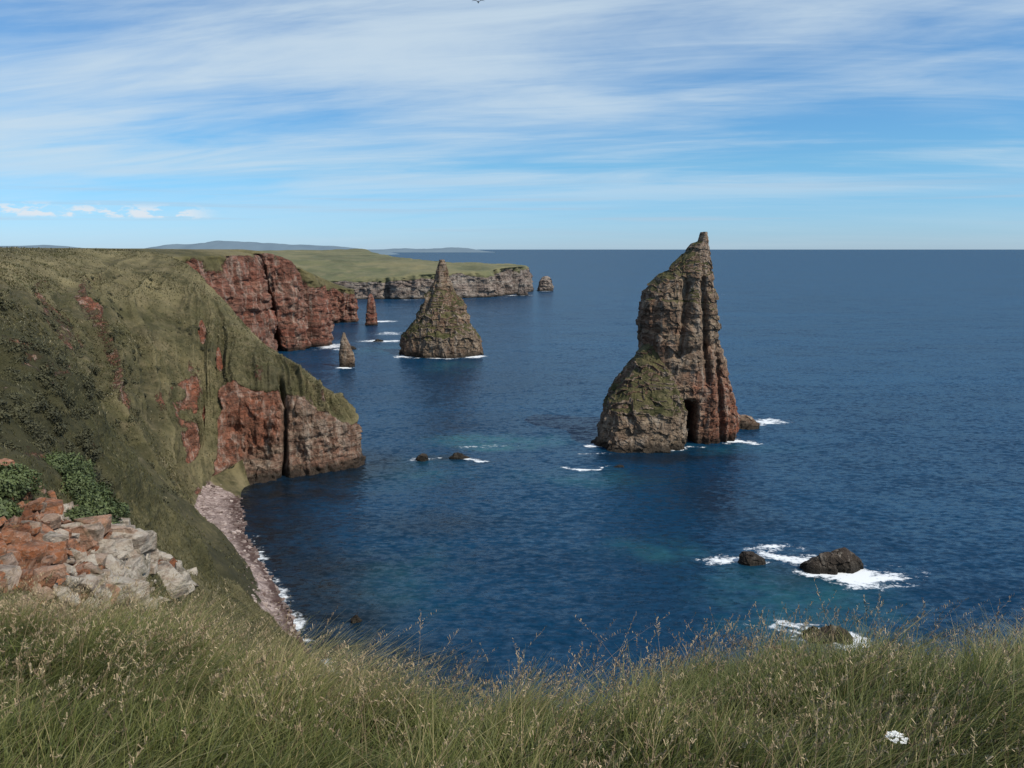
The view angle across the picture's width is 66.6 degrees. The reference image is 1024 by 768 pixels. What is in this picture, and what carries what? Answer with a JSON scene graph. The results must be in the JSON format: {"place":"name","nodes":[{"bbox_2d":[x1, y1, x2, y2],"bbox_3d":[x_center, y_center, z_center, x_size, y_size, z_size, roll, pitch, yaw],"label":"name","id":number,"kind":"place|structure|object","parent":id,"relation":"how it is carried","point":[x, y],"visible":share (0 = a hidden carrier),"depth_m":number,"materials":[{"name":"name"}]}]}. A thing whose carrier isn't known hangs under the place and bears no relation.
{"place":"outdoors","nodes":[
{"label":"outdoors","id":0,"kind":"place"},
{"bbox_2d":[0,245,77,247],"bbox_3d":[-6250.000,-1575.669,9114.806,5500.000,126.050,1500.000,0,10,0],"label":"distant hills","id":1,"kind":"structure","parent":0,"point":[43,246],"depth_m":8862.79,"materials":[{"name":"grey"}]},
{"bbox_2d":[103,248,147,248],"bbox_3d":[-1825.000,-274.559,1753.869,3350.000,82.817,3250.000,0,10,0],"label":"moorland","id":2,"kind":"structure","parent":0,"point":[126,248],"depth_m":1743.49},
{"bbox_2d":[0,322,315,673],"bbox_3d":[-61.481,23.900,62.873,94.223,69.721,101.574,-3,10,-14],"label":"slope","id":3,"kind":"structure","parent":0,"point":[36,362],"depth_m":70.83,"materials":[{"name":"green plant"}]},
{"bbox_2d":[0,461,47,519],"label":"shrub","id":4,"kind":"object","parent":3,"relation":"on","point":[14,482],"visible":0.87,"depth_m":46.55,"materials":[{"name":"green plant"}]},
{"bbox_2d":[0,329,114,490],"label":"bracken","id":5,"kind":"object","parent":3,"relation":"on","point":[90,453],"visible":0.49,"depth_m":68.52,"materials":[{"name":"green plant"}]},
{"bbox_2d":[42,449,113,503],"bbox_3d":[-34.224,7.537,60.885,5.354,5.496,11.412,-7,12,-37],"label":"shrub","id":6,"kind":"object","parent":3,"relation":"on","point":[79,476],"visible":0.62,"depth_m":57.95,"materials":[{"name":"green plant"}]},
{"bbox_2d":[64,488,130,523],"bbox_3d":[-30.287,9.674,56.822,4.473,5.285,12.203,-4,11,-24],"label":"shrub","id":7,"kind":"object","parent":3,"relation":"on","point":[94,504],"visible":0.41,"depth_m":54.47,"materials":[{"name":"green plant"}]},
{"bbox_2d":[0,458,198,626],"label":"rock outcrop","id":8,"kind":"object","parent":3,"relation":"on","point":[124,546],"visible":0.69,"depth_m":42.72,"materials":[{"name":"stone"}]},
{"bbox_2d":[0,248,365,692],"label":"headland","id":9,"kind":"structure","parent":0,"point":[267,434],"depth_m":206.92,"materials":[{"name":"green plant"}]},
{"bbox_2d":[0,271,224,503],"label":"bracken","id":10,"kind":"object","parent":9,"relation":"on","point":[44,317],"visible":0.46,"depth_m":172.09,"materials":[{"name":"green plant"}]},
{"bbox_2d":[0,246,352,587],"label":"slope grass","id":11,"kind":"structure","parent":9,"relation":"on","point":[4,269],"depth_m":203.98,"materials":[{"name":"green plant"}]},
{"bbox_2d":[197,481,329,688],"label":"beach boulders","id":12,"kind":"object","parent":9,"relation":"on","point":[257,555],"visible":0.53,"depth_m":157.37,"materials":[{"name":"stone"}]},
{"bbox_2d":[72,248,358,351],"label":"red sea cliffs","id":13,"kind":"structure","parent":0,"point":[274,302],"depth_m":458.54,"materials":[{"name":"red stone"}]},
{"bbox_2d":[148,241,396,254],"bbox_3d":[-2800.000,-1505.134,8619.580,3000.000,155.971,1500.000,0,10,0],"label":"distant hills","id":14,"kind":"structure","parent":0,"point":[256,246],"depth_m":8344.31,"materials":[{"name":"grey"}]},
{"bbox_2d":[254,249,533,298],"bbox_3d":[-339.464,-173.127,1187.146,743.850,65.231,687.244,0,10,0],"label":"distant headland","id":15,"kind":"structure","parent":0,"point":[364,273],"depth_m":1006.36,"materials":[{"name":"green plant"}]},
{"bbox_2d":[378,247,488,251],"bbox_3d":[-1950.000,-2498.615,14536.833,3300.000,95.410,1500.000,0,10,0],"label":"distant hills","id":16,"kind":"structure","parent":0,"point":[452,249],"depth_m":14139.83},
{"bbox_2d":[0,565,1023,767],"bbox_3d":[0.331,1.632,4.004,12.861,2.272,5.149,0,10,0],"label":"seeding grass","id":17,"kind":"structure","parent":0,"point":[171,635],"depth_m":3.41,"materials":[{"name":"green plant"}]},
{"bbox_2d":[0,562,1023,767],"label":"clifftop ground","id":18,"kind":"structure","parent":0,"point":[90,760],"depth_m":3.37,"materials":[{"name":"green plant"}]},
{"bbox_2d":[885,731,906,767],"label":"white flower","id":19,"kind":"object","parent":18,"relation":"on","point":[898,734],"visible":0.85,"depth_m":2.90,"materials":[{"name":"white plant"}]},
{"bbox_2d":[0,0,1023,249],"label":"sky","id":20,"kind":"structure","parent":0,"point":[361,124],"materials":[{"name":"blue"}]},
{"bbox_2d":[240,250,1023,720],"bbox_3d":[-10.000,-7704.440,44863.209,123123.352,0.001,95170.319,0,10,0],"label":"sea","id":21,"kind":"structure","parent":0,"point":[878,394],"depth_m":204.27,"materials":[{"name":"liquid"}]},
{"bbox_2d":[339,332,354,366],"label":"sea stack","id":22,"kind":"object","parent":21,"relation":"in","point":[346,356],"visible":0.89,"depth_m":401.66,"materials":[{"name":"brown stone"}]},
{"bbox_2d":[350,615,361,622],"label":"sea rock","id":23,"kind":"object","parent":21,"relation":"in","point":[355,619],"visible":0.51,"depth_m":127.09,"materials":[{"name":"brown stone"}]},
{"bbox_2d":[365,294,377,325],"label":"sea stack","id":24,"kind":"object","parent":21,"relation":"in","point":[371,316],"visible":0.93,"depth_m":618.60,"materials":[{"name":"red stone"}]},
{"bbox_2d":[415,453,427,461],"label":"sea rock","id":25,"kind":"object","parent":21,"relation":"in","point":[422,457],"visible":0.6,"depth_m":223.98,"materials":[{"name":"brown stone"}]},
{"bbox_2d":[399,260,483,358],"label":"sea stack","id":26,"kind":"object","parent":21,"relation":"in","point":[440,326],"visible":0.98,"depth_m":439.77,"materials":[{"name":"grey stone"}]},
{"bbox_2d":[449,452,469,458],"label":"sea rock","id":27,"kind":"object","parent":21,"relation":"in","point":[457,455],"visible":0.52,"depth_m":226.09,"materials":[{"name":"brown stone"}]},
{"bbox_2d":[517,281,527,295],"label":"sea stack","id":28,"kind":"object","parent":21,"relation":"in","point":[522,289],"visible":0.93,"depth_m":1019.85,"materials":[{"name":"stone"}]},
{"bbox_2d":[537,276,553,290],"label":"sea stack","id":29,"kind":"object","parent":21,"relation":"in","point":[545,283],"visible":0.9,"depth_m":1130.66,"materials":[{"name":"grey stone"}]},
{"bbox_2d":[591,232,759,452],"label":"sea stack","id":30,"kind":"object","parent":21,"relation":"in","point":[670,389],"visible":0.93,"depth_m":242.49,"materials":[{"name":"brown stone"}]},
{"bbox_2d":[738,551,765,565],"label":"sea rock","id":31,"kind":"object","parent":21,"relation":"in","point":[749,558],"visible":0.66,"depth_m":150.36,"materials":[{"name":"brown stone"}]},
{"bbox_2d":[803,624,852,644],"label":"sea rock","id":32,"kind":"object","parent":21,"relation":"in","point":[822,632],"visible":0.3,"depth_m":120.67,"materials":[{"name":"stone"}]},
{"bbox_2d":[799,547,863,574],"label":"sea rock","id":33,"kind":"object","parent":21,"relation":"in","point":[840,560],"visible":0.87,"depth_m":146.60,"materials":[{"name":"grey stone"}]}
]}

